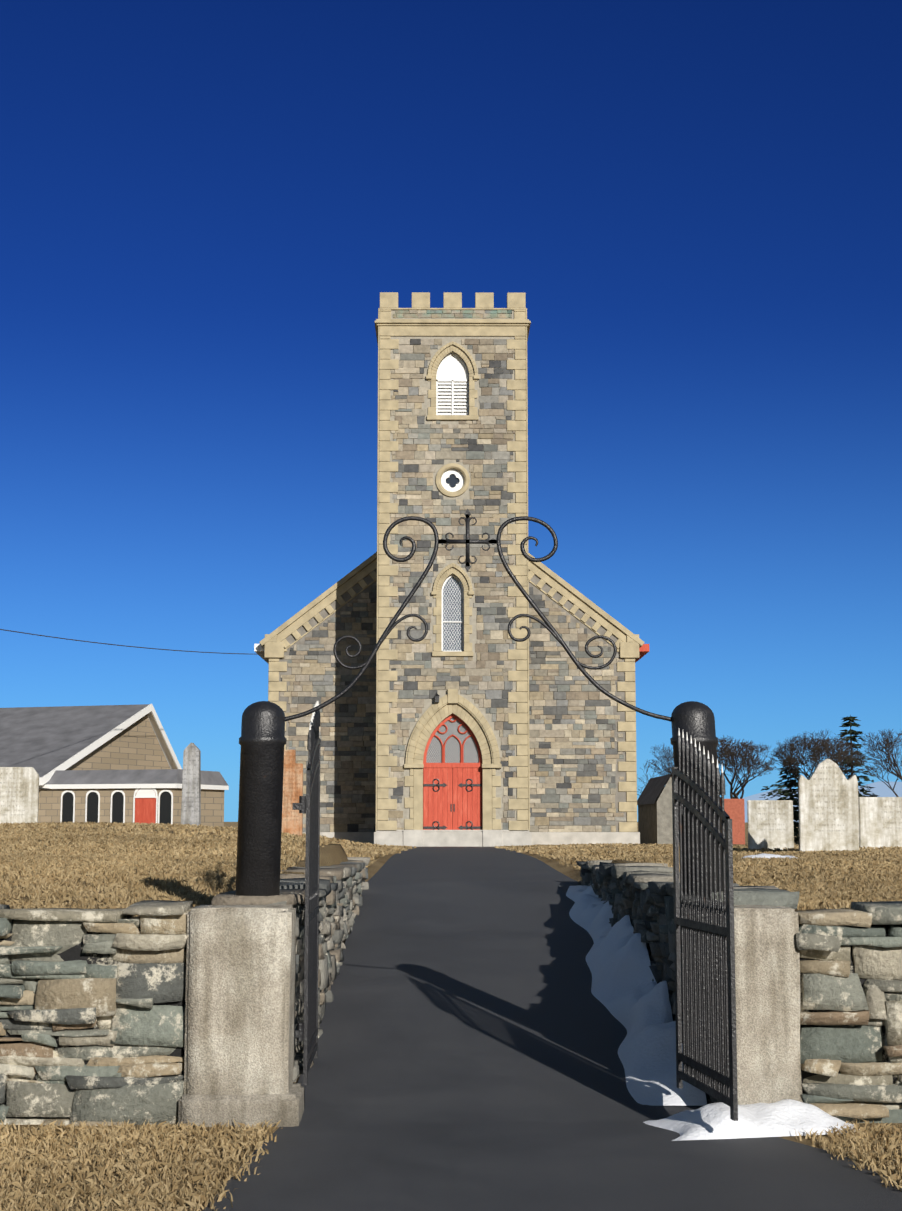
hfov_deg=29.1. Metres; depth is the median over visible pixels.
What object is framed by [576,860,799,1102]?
stone wall
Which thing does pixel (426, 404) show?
tower body
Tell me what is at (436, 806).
church doors
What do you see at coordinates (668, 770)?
tree
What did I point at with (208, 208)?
sky
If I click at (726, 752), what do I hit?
tree
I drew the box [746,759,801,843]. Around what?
conifer
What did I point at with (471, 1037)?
path
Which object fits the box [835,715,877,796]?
conifer
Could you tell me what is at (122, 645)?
power line
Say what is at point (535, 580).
nave body
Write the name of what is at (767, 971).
pier
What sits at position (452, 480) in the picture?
quatrefoil glass
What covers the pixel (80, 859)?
grass
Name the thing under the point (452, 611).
lancet glass
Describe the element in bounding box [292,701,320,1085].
gate
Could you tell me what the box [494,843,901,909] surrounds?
grass
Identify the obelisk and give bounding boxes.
[181,743,200,825]
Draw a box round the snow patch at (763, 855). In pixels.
[743,853,796,858]
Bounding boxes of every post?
[235,701,286,895]
[670,701,722,900]
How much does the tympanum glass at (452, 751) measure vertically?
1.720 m
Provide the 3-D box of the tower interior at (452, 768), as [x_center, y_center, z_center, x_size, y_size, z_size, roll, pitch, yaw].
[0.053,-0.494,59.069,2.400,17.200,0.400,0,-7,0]
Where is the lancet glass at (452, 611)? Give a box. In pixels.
[443,577,461,650]
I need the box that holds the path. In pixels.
[203,847,901,1210]
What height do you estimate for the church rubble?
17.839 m
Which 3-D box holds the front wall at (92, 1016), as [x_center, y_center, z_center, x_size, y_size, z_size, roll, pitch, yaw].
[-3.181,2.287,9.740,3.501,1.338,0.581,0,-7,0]
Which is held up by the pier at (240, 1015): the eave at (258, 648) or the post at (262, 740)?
the post at (262, 740)
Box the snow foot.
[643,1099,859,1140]
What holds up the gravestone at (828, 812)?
on the ground at (332, 854)
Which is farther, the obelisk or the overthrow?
the obelisk
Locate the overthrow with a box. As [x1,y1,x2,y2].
[285,509,671,721]
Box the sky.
[0,0,901,821]
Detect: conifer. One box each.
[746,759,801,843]
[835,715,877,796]
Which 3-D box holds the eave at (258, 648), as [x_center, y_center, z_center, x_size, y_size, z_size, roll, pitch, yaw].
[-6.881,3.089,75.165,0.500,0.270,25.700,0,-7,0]
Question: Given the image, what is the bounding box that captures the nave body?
[268,568,636,831]
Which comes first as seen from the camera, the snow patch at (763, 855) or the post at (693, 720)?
the post at (693, 720)
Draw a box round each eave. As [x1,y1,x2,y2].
[254,644,268,663]
[635,644,648,662]
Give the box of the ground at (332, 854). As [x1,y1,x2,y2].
[0,822,901,1210]
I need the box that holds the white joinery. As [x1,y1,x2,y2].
[436,353,468,650]
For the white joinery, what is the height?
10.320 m
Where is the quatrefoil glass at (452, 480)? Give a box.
[446,474,459,487]
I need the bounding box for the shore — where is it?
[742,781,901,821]
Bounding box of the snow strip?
[566,884,706,1105]
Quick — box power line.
[0,629,263,654]
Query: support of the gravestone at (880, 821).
on the ground at (332, 854)
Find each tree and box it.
[637,744,725,795]
[717,735,774,798]
[767,729,866,779]
[854,729,901,796]
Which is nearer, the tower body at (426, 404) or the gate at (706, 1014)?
the gate at (706, 1014)
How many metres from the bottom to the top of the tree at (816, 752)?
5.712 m
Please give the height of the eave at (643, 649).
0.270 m
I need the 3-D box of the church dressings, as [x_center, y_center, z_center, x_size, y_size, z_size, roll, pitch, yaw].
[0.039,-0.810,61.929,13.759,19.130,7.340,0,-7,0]
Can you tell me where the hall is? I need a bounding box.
[0,704,228,826]
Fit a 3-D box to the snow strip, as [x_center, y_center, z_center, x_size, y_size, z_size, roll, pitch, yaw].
[1.274,2.947,14.613,0.424,0.962,9.405,0,-7,0]
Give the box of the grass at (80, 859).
[0,821,415,919]
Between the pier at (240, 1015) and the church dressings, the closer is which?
the pier at (240, 1015)
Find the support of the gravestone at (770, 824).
on the ground at (332, 854)
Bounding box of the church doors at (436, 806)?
[423,714,481,829]
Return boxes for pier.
[178,904,304,1126]
[717,905,802,1104]
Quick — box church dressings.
[259,292,644,846]
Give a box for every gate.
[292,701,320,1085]
[672,730,737,1120]
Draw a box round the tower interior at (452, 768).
[438,384,467,829]
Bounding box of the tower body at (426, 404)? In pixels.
[377,310,527,829]
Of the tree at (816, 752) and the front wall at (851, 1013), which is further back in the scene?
the tree at (816, 752)
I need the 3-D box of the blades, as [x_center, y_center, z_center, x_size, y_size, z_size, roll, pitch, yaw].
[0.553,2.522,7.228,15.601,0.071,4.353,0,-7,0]
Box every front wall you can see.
[0,900,195,1125]
[795,901,901,1122]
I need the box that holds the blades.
[0,1117,901,1210]
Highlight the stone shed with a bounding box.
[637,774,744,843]
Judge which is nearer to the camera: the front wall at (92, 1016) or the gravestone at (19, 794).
the front wall at (92, 1016)
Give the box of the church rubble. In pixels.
[280,310,625,831]
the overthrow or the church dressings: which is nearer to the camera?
the overthrow
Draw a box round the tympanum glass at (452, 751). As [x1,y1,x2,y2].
[426,717,478,762]
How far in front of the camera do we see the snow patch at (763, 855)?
18.98 m
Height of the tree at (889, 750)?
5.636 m
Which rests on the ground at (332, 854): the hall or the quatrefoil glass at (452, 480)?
the hall

